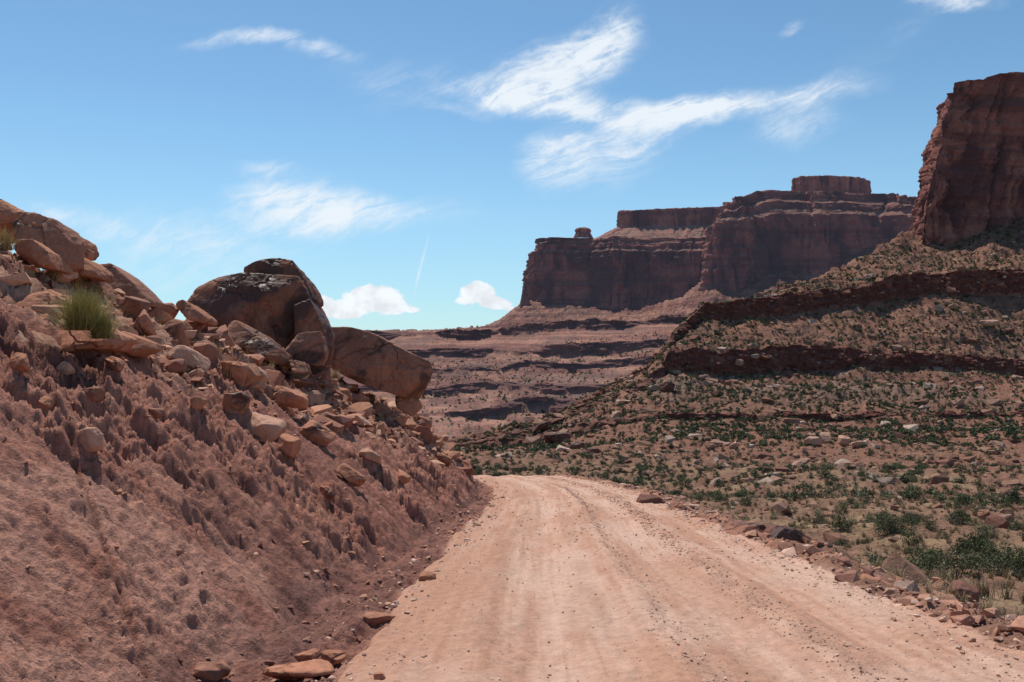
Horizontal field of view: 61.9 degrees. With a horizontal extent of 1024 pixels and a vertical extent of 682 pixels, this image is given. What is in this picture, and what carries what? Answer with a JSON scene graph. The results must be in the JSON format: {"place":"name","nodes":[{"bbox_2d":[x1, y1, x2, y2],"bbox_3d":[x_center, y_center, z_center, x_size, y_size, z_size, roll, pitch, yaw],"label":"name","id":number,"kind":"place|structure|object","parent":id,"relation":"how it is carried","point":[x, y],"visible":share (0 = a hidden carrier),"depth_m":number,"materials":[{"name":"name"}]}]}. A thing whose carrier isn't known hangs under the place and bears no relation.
{"place":"outdoors","nodes":[
{"label":"outdoors","id":0,"kind":"place"},
{"bbox_2d":[0,249,1023,681],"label":"ground","id":1,"kind":"structure","parent":0,"point":[148,583],"depth_m":8.86,"materials":[{"name":"brown soil"}]},
{"bbox_2d":[0,199,25,242],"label":"boulder","id":2,"kind":"object","parent":1,"relation":"on","point":[10,213],"visible":0.34,"depth_m":15.48,"materials":[{"name":"orange stone"}]},
{"bbox_2d":[0,225,33,250],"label":"grass tuft","id":3,"kind":"object","parent":1,"relation":"on","point":[5,240],"visible":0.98,"depth_m":13.97,"materials":[{"name":"yellow plant"}]},
{"bbox_2d":[8,352,29,372],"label":"boulder","id":4,"kind":"object","parent":1,"relation":"on","point":[19,362],"visible":0.96,"depth_m":8.59,"materials":[{"name":"orange stone"}]},
{"bbox_2d":[15,330,61,351],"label":"boulder","id":5,"kind":"object","parent":1,"relation":"on","point":[47,341],"visible":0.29,"depth_m":10.76,"materials":[{"name":"stone"}]},
{"bbox_2d":[16,289,71,325],"bbox_3d":[-6.709,-0.346,12.258,1.034,0.776,1.671,0,0,0],"label":"boulder","id":6,"kind":"object","parent":1,"relation":"on","point":[46,297],"visible":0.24,"depth_m":11.81,"materials":[{"name":"orange stone"}]},
{"bbox_2d":[37,396,53,408],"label":"boulder","id":7,"kind":"object","parent":1,"relation":"on","point":[46,402],"visible":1,"depth_m":8.46,"materials":[{"name":"orange stone"}]},
{"bbox_2d":[12,212,84,273],"bbox_3d":[-8.169,-1.719,14.876,0.970,1.060,1.467,0,0,0],"label":"boulder","id":8,"kind":"object","parent":1,"relation":"on","point":[55,245],"visible":0.99,"depth_m":14.77,"materials":[{"name":"orange stone"}]},
{"bbox_2d":[36,269,65,280],"bbox_3d":[-8.144,-1.282,15.150,0.853,0.431,0.900,0,0,-40],"label":"grass tuft","id":9,"kind":"object","parent":1,"relation":"on","point":[54,276],"visible":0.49,"depth_m":15.00,"materials":[{"name":"brown plant"}]},
{"bbox_2d":[57,361,74,374],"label":"boulder","id":10,"kind":"object","parent":1,"relation":"on","point":[65,368],"visible":0.92,"depth_m":10.24,"materials":[{"name":"stone"}]},
{"bbox_2d":[26,279,127,330],"bbox_3d":[-5.486,-0.471,10.823,1.610,0.670,1.739,0,0,0],"label":"grass tuft","id":11,"kind":"object","parent":1,"relation":"on","point":[76,313],"visible":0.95,"depth_m":10.75,"materials":[{"name":"green plant"}]},
{"bbox_2d":[81,237,98,260],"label":"boulder","id":12,"kind":"object","parent":1,"relation":"on","point":[91,252],"visible":0.47,"depth_m":16.48,"materials":[{"name":"orange stone"}]},
{"bbox_2d":[78,427,103,451],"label":"boulder","id":13,"kind":"object","parent":1,"relation":"on","point":[90,439],"visible":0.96,"depth_m":7.94,"materials":[{"name":"stone"}]},
{"bbox_2d":[83,386,105,401],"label":"boulder","id":14,"kind":"object","parent":1,"relation":"on","point":[96,394],"visible":0.93,"depth_m":9.80,"materials":[{"name":"brown stone"}]},
{"bbox_2d":[78,257,113,281],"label":"boulder","id":15,"kind":"object","parent":1,"relation":"on","point":[95,271],"visible":0.86,"depth_m":15.83,"materials":[{"name":"orange stone"}]},
{"bbox_2d":[55,319,137,353],"bbox_3d":[-5.873,-0.064,11.822,0.888,0.517,1.356,0,0,0],"label":"boulder","id":16,"kind":"object","parent":1,"relation":"on","point":[83,343],"visible":0.45,"depth_m":11.39,"materials":[{"name":"orange stone"}]},
{"bbox_2d":[74,308,126,338],"bbox_3d":[-5.315,-0.242,10.989,1.013,0.428,1.084,0,0,0],"label":"grass tuft","id":17,"kind":"object","parent":1,"relation":"on","point":[103,333],"visible":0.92,"depth_m":10.92,"materials":[{"name":"green plant"}]},
{"bbox_2d":[105,356,124,371],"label":"boulder","id":18,"kind":"object","parent":1,"relation":"on","point":[114,363],"visible":0.99,"depth_m":11.20,"materials":[{"name":"orange stone"}]},
{"bbox_2d":[123,296,150,320],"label":"boulder","id":19,"kind":"object","parent":1,"relation":"on","point":[135,306],"visible":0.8,"depth_m":16.52,"materials":[{"name":"brown stone"}]},
{"bbox_2d":[123,331,160,356],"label":"boulder","id":20,"kind":"object","parent":1,"relation":"on","point":[143,347],"visible":0.78,"depth_m":12.81,"materials":[{"name":"orange stone"}]},
{"bbox_2d":[133,309,156,335],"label":"boulder","id":21,"kind":"object","parent":1,"relation":"on","point":[143,324],"visible":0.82,"depth_m":15.50,"materials":[{"name":"orange stone"}]},
{"bbox_2d":[148,408,164,418],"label":"boulder","id":22,"kind":"object","parent":1,"relation":"on","point":[157,413],"visible":0.94,"depth_m":10.55,"materials":[{"name":"brown stone"}]},
{"bbox_2d":[160,303,178,317],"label":"boulder","id":23,"kind":"object","parent":1,"relation":"on","point":[172,309],"visible":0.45,"depth_m":19.00,"materials":[{"name":"orange stone"}]},
{"bbox_2d":[165,319,192,345],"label":"boulder","id":24,"kind":"object","parent":1,"relation":"on","point":[175,328],"visible":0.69,"depth_m":16.49,"materials":[{"name":"orange stone"}]},
{"bbox_2d":[166,345,210,372],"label":"boulder","id":25,"kind":"object","parent":1,"relation":"on","point":[193,358],"visible":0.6,"depth_m":14.64,"materials":[{"name":"stone"}]},
{"bbox_2d":[0,239,383,421],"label":"dry grass","id":26,"kind":"structure","parent":1,"relation":"on","point":[380,418],"depth_m":18.99,"materials":[{"name":"beige plant"}]},
{"bbox_2d":[190,396,206,409],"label":"boulder","id":27,"kind":"object","parent":1,"relation":"on","point":[198,402],"visible":1,"depth_m":11.54,"materials":[{"name":"orange stone"}]},
{"bbox_2d":[193,340,218,361],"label":"boulder","id":28,"kind":"object","parent":1,"relation":"on","point":[209,350],"visible":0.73,"depth_m":15.80,"materials":[{"name":"brown stone"}]},
{"bbox_2d":[192,661,230,681],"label":"boulder","id":29,"kind":"object","parent":1,"relation":"on","point":[211,671],"visible":0.96,"depth_m":6.18,"materials":[{"name":"brown stone"}]},
{"bbox_2d":[216,358,242,376],"bbox_3d":[-5.255,0.474,15.751,0.662,0.387,0.766,0,0,38],"label":"grass tuft","id":30,"kind":"object","parent":1,"relation":"on","point":[228,374],"visible":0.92,"depth_m":15.66,"materials":[{"name":"brown plant"}]},
{"bbox_2d":[221,361,247,385],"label":"boulder","id":31,"kind":"object","parent":1,"relation":"on","point":[239,376],"visible":0.84,"depth_m":15.71,"materials":[{"name":"orange stone"}]},
{"bbox_2d":[222,392,249,414],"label":"boulder","id":32,"kind":"object","parent":1,"relation":"on","point":[236,402],"visible":0.98,"depth_m":13.75,"materials":[{"name":"orange stone"}]},
{"bbox_2d":[0,250,492,681],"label":"rock rubble","id":33,"kind":"object","parent":1,"relation":"on","point":[363,405],"visible":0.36,"depth_m":19.98,"materials":[{"name":"brown stone"}]},
{"bbox_2d":[100,263,163,308],"bbox_3d":[-8.070,-1.139,18.004,1.057,0.954,1.393,0,0,0],"label":"boulder","id":34,"kind":"object","parent":33,"relation":"on","point":[129,284],"visible":0.58,"depth_m":17.64,"materials":[{"name":"brown stone"}]},
{"bbox_2d":[176,300,217,325],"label":"boulder","id":35,"kind":"object","parent":33,"relation":"on","point":[191,311],"visible":1,"depth_m":18.92,"materials":[{"name":"orange stone"}]},
{"bbox_2d":[251,367,267,384],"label":"boulder","id":36,"kind":"object","parent":33,"relation":"on","point":[263,378],"visible":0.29,"depth_m":16.35,"materials":[{"name":"stone"}]},
{"bbox_2d":[187,258,334,366],"bbox_3d":[-7.358,-0.811,25.850,4.117,3.268,4.113,0,0,0],"label":"boulder","id":37,"kind":"object","parent":1,"relation":"on","point":[279,301],"visible":0.73,"depth_m":24.33,"materials":[{"name":"stone"}]},
{"bbox_2d":[228,320,293,366],"bbox_3d":[-6.706,0.068,22.801,1.818,1.241,1.422,0,0,0],"label":"boulder","id":38,"kind":"object","parent":1,"relation":"on","point":[244,336],"visible":0.91,"depth_m":22.36,"materials":[{"name":"stone"}]},
{"bbox_2d":[247,412,286,442],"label":"boulder","id":39,"kind":"object","parent":1,"relation":"on","point":[264,428],"visible":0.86,"depth_m":13.63,"materials":[{"name":"stone"}]},
{"bbox_2d":[278,433,301,457],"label":"boulder","id":40,"kind":"object","parent":1,"relation":"on","point":[289,445],"visible":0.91,"depth_m":12.97,"materials":[{"name":"orange stone"}]},
{"bbox_2d":[272,385,308,408],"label":"boulder","id":41,"kind":"object","parent":1,"relation":"on","point":[283,396],"visible":0.98,"depth_m":17.96,"materials":[{"name":"orange stone"}]},
{"bbox_2d":[262,659,334,680],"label":"boulder","id":42,"kind":"object","parent":1,"relation":"on","point":[295,671],"visible":0.94,"depth_m":6.10,"materials":[{"name":"orange stone"}]},
{"bbox_2d":[289,360,311,373],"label":"boulder","id":43,"kind":"object","parent":1,"relation":"on","point":[299,367],"visible":1,"depth_m":21.89,"materials":[{"name":"orange stone"}]},
{"bbox_2d":[294,389,309,402],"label":"boulder","id":44,"kind":"object","parent":1,"relation":"on","point":[308,397],"visible":0.21,"depth_m":20.48,"materials":[{"name":"brown stone"}]},
{"bbox_2d":[285,331,328,366],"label":"boulder","id":45,"kind":"object","parent":1,"relation":"on","point":[310,348],"visible":0.98,"depth_m":23.00,"materials":[{"name":"brown stone"}]},
{"bbox_2d":[294,648,320,661],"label":"boulder","id":46,"kind":"object","parent":1,"relation":"on","point":[313,653],"visible":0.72,"depth_m":6.86,"materials":[{"name":"orange stone"}]},
{"bbox_2d":[299,419,335,446],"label":"boulder","id":47,"kind":"object","parent":1,"relation":"on","point":[316,432],"visible":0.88,"depth_m":16.39,"materials":[{"name":"orange stone"}]},
{"bbox_2d":[319,486,334,499],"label":"boulder","id":48,"kind":"object","parent":1,"relation":"on","point":[327,492],"visible":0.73,"depth_m":13.30,"materials":[{"name":"orange stone"}]},
{"bbox_2d":[317,412,344,427],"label":"boulder","id":49,"kind":"object","parent":1,"relation":"on","point":[328,414],"visible":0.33,"depth_m":19.84,"materials":[{"name":"brown stone"}]},
{"bbox_2d":[320,650,345,666],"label":"boulder","id":50,"kind":"object","parent":1,"relation":"on","point":[334,658],"visible":0.81,"depth_m":6.61,"materials":[{"name":"orange stone"}]},
{"bbox_2d":[331,367,341,379],"bbox_3d":[-5.924,1.077,28.560,0.864,0.506,1.045,0,0,0],"label":"grass tuft","id":51,"kind":"object","parent":1,"relation":"on","point":[335,375],"visible":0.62,"depth_m":28.57,"materials":[{"name":"brown plant"}]},
{"bbox_2d":[335,387,352,401],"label":"boulder","id":52,"kind":"object","parent":1,"relation":"on","point":[347,392],"visible":0.58,"depth_m":27.10,"materials":[{"name":"orange stone"}]},
{"bbox_2d":[337,463,365,486],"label":"boulder","id":53,"kind":"object","parent":1,"relation":"on","point":[348,473],"visible":0.99,"depth_m":14.60,"materials":[{"name":"orange stone"}]},
{"bbox_2d":[354,414,370,426],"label":"boulder","id":54,"kind":"object","parent":1,"relation":"on","point":[360,419],"visible":0.78,"depth_m":22.83,"materials":[{"name":"stone"}]},
{"bbox_2d":[359,448,380,462],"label":"boulder","id":55,"kind":"object","parent":1,"relation":"on","point":[369,454],"visible":1,"depth_m":17.55,"materials":[{"name":"stone"}]},
{"bbox_2d":[363,612,395,625],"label":"boulder","id":56,"kind":"object","parent":1,"relation":"on","point":[375,618],"visible":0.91,"depth_m":8.20,"materials":[{"name":"brown stone"}]},
{"bbox_2d":[329,327,432,398],"bbox_3d":[-4.647,0.823,30.740,3.619,2.652,3.187,0,0,0],"label":"boulder","id":57,"kind":"object","parent":1,"relation":"on","point":[370,359],"visible":0.94,"depth_m":29.64,"materials":[{"name":"brown stone"}]},
{"bbox_2d":[373,402,397,420],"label":"boulder","id":58,"kind":"object","parent":1,"relation":"on","point":[378,408],"visible":0.72,"depth_m":29.77,"materials":[{"name":"orange stone"}]},
{"bbox_2d":[397,469,410,483],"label":"boulder","id":59,"kind":"object","parent":1,"relation":"on","point":[404,477],"visible":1,"depth_m":17.76,"materials":[{"name":"orange stone"}]},
{"bbox_2d":[395,396,422,415],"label":"boulder","id":60,"kind":"object","parent":1,"relation":"on","point":[411,406],"visible":0.91,"depth_m":30.59,"materials":[{"name":"orange stone"}]},
{"bbox_2d":[418,416,431,429],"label":"boulder","id":61,"kind":"object","parent":1,"relation":"on","point":[428,423],"visible":0.58,"depth_m":37.97,"materials":[{"name":"orange stone"}]},
{"bbox_2d":[435,452,452,465],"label":"boulder","id":62,"kind":"object","parent":1,"relation":"on","point":[445,459],"visible":0.78,"depth_m":28.34,"materials":[{"name":"orange stone"}]},
{"bbox_2d":[636,494,665,503],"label":"boulder","id":63,"kind":"object","parent":1,"relation":"on","point":[645,498],"visible":0.37,"depth_m":24.23,"materials":[{"name":"brown stone"}]},
{"bbox_2d":[668,501,691,510],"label":"boulder","id":64,"kind":"object","parent":1,"relation":"on","point":[674,505],"visible":0.38,"depth_m":21.77,"materials":[{"name":"brown stone"}]},
{"bbox_2d":[723,521,811,543],"bbox_3d":[4.677,3.638,15.381,1.504,0.786,2.064,0,0,0],"label":"rock outcrop","id":65,"kind":"object","parent":1,"relation":"on","point":[773,530],"visible":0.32,"depth_m":15.26,"materials":[{"name":"brown stone"}]},
{"bbox_2d":[566,473,1023,648],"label":"verge rubble","id":66,"kind":"object","parent":1,"relation":"on","point":[962,615],"visible":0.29,"depth_m":10.08,"materials":[{"name":"brown stone"}]},
{"bbox_2d":[694,492,1023,579],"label":"desert shrubs","id":67,"kind":"object","parent":1,"relation":"on","point":[1003,559],"visible":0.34,"depth_m":37.17,"materials":[{"name":"green plant"}]},
{"bbox_2d":[860,573,892,585],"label":"boulder","id":68,"kind":"object","parent":1,"relation":"on","point":[868,576],"visible":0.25,"depth_m":10.23,"materials":[{"name":"orange stone"}]},
{"bbox_2d":[882,588,898,594],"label":"boulder","id":69,"kind":"object","parent":1,"relation":"on","point":[889,591],"visible":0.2,"depth_m":9.59,"materials":[{"name":"stone"}]},
{"bbox_2d":[890,505,899,510],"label":"boulder","id":70,"kind":"object","parent":1,"relation":"on","point":[894,507],"visible":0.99,"depth_m":63.43,"materials":[{"name":"brown stone"}]},
{"bbox_2d":[958,553,980,561],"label":"boulder","id":71,"kind":"object","parent":1,"relation":"on","point":[970,556],"visible":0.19,"depth_m":31.64,"materials":[{"name":"brown stone"}]},
{"bbox_2d":[977,509,989,519],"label":"boulder","id":72,"kind":"object","parent":1,"relation":"on","point":[984,513],"visible":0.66,"depth_m":58.85,"materials":[{"name":"brown stone"}]},
{"bbox_2d":[0,0,1023,330],"label":"sky","id":73,"kind":"structure","parent":0,"point":[410,158],"materials":[{"name":"blue"}]},
{"bbox_2d":[327,248,875,439],"bbox_3d":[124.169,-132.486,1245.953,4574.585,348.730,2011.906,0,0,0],"label":"canyon bench","id":74,"kind":"object","parent":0,"point":[531,328],"visible":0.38,"depth_m":826.08,"materials":[{"name":"stone"}]},
{"bbox_2d":[422,331,668,439],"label":"desert shrubs","id":75,"kind":"object","parent":74,"relation":"on","point":[506,401],"visible":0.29,"depth_m":610.06,"materials":[{"name":"green plant"}]},
{"bbox_2d":[519,206,723,309],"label":"mesa","id":76,"kind":"structure","parent":74,"relation":"on","point":[635,259],"depth_m":1379.21,"materials":[{"name":"brown stone"}]},
{"bbox_2d":[698,175,916,293],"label":"mesa","id":77,"kind":"structure","parent":74,"relation":"on","point":[817,225],"depth_m":1128.52,"materials":[{"name":"brown stone"}]},
{"bbox_2d":[199,474,1023,681],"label":"dirt road","id":78,"kind":"structure","parent":0,"point":[570,633],"depth_m":8.12,"materials":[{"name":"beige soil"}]},
{"bbox_2d":[373,672,385,679],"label":"boulder","id":79,"kind":"object","parent":78,"relation":"on","point":[379,675],"visible":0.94,"depth_m":5.80,"materials":[{"name":"orange stone"}]},
{"bbox_2d":[418,571,435,580],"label":"boulder","id":80,"kind":"object","parent":78,"relation":"on","point":[426,575],"visible":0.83,"depth_m":10.30,"materials":[{"name":"orange stone"}]},
{"bbox_2d":[446,219,1023,616],"bbox_3d":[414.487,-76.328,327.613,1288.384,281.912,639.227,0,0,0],"label":"canyon slope","id":81,"kind":"structure","parent":0,"point":[904,287],"depth_m":319.93,"materials":[{"name":"soil"}]},
{"bbox_2d":[532,421,551,434],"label":"boulder","id":82,"kind":"object","parent":81,"relation":"on","point":[542,427],"visible":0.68,"depth_m":277.89,"materials":[{"name":"brown stone"}]},
{"bbox_2d":[544,432,572,443],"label":"boulder","id":83,"kind":"object","parent":81,"relation":"on","point":[556,437],"visible":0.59,"depth_m":234.62,"materials":[{"name":"brown stone"}]},
{"bbox_2d":[569,441,585,448],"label":"boulder","id":84,"kind":"object","parent":81,"relation":"on","point":[578,444],"visible":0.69,"depth_m":185.71,"materials":[{"name":"stone"}]},
{"bbox_2d":[586,447,601,452],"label":"boulder","id":85,"kind":"object","parent":81,"relation":"on","point":[594,450],"visible":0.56,"depth_m":167.21,"materials":[{"name":"brown stone"}]},
{"bbox_2d":[618,400,630,403],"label":"boulder","id":86,"kind":"object","parent":81,"relation":"on","point":[623,401],"visible":0.79,"depth_m":284.33,"materials":[{"name":"stone"}]},
{"bbox_2d":[658,381,674,392],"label":"boulder","id":87,"kind":"object","parent":81,"relation":"on","point":[666,386],"visible":0.94,"depth_m":290.25,"materials":[{"name":"brown stone"}]},
{"bbox_2d":[729,441,737,447],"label":"boulder","id":88,"kind":"object","parent":81,"relation":"on","point":[734,445],"visible":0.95,"depth_m":183.94,"materials":[{"name":"stone"}]},
{"bbox_2d":[447,224,1023,583],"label":"slope rocks","id":89,"kind":"object","parent":81,"relation":"on","point":[910,570],"visible":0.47,"depth_m":233.60,"materials":[{"name":"brown stone"}]},
{"bbox_2d":[451,222,1023,455],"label":"desert shrubs","id":90,"kind":"object","parent":81,"relation":"on","point":[974,430],"visible":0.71,"depth_m":286.83,"materials":[{"name":"green plant"}]},
{"bbox_2d":[460,437,1023,507],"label":"desert shrubs","id":91,"kind":"object","parent":81,"relation":"on","point":[910,474],"visible":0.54,"depth_m":122.71,"materials":[{"name":"green plant"}]},
{"bbox_2d":[764,467,774,473],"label":"boulder","id":92,"kind":"object","parent":81,"relation":"on","point":[767,469],"visible":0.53,"depth_m":124.57,"materials":[{"name":"brown stone"}]},
{"bbox_2d":[804,436,821,444],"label":"boulder","id":93,"kind":"object","parent":81,"relation":"on","point":[813,440],"visible":0.91,"depth_m":184.68,"materials":[{"name":"stone"}]},
{"bbox_2d":[819,432,831,442],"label":"boulder","id":94,"kind":"object","parent":81,"relation":"on","point":[824,437],"visible":0.87,"depth_m":189.03,"materials":[{"name":"stone"}]},
{"bbox_2d":[640,478,1023,620],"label":"dry grass","id":95,"kind":"structure","parent":81,"relation":"on","point":[983,588],"depth_m":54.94,"materials":[{"name":"beige plant"}]},
{"bbox_2d":[837,435,850,446],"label":"boulder","id":96,"kind":"object","parent":81,"relation":"on","point":[843,440],"visible":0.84,"depth_m":187.60,"materials":[{"name":"stone"}]},
{"bbox_2d":[850,441,865,446],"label":"boulder","id":97,"kind":"object","parent":81,"relation":"on","point":[857,443],"visible":0.95,"depth_m":175.39,"materials":[{"name":"stone"}]},
{"bbox_2d":[923,459,933,464],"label":"boulder","id":98,"kind":"object","parent":81,"relation":"on","point":[926,461],"visible":0.68,"depth_m":150.00,"materials":[{"name":"brown stone"}]},
{"bbox_2d":[945,580,979,602],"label":"boulder","id":99,"kind":"object","parent":81,"relation":"on","point":[971,590],"visible":0.16,"depth_m":10.09,"materials":[{"name":"brown stone"}]},
{"bbox_2d":[980,320,999,326],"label":"boulder","id":100,"kind":"object","parent":81,"relation":"on","point":[986,323],"visible":1,"depth_m":373.16,"materials":[{"name":"stone"}]},
{"bbox_2d":[999,490,1016,500],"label":"boulder","id":101,"kind":"object","parent":81,"relation":"on","point":[1004,493],"visible":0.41,"depth_m":88.19,"materials":[{"name":"brown stone"}]},
{"bbox_2d":[910,72,1023,245],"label":"sandstone cliff","id":102,"kind":"structure","parent":0,"point":[971,176],"depth_m":485.08,"materials":[{"name":"brown stone"}]}
]}

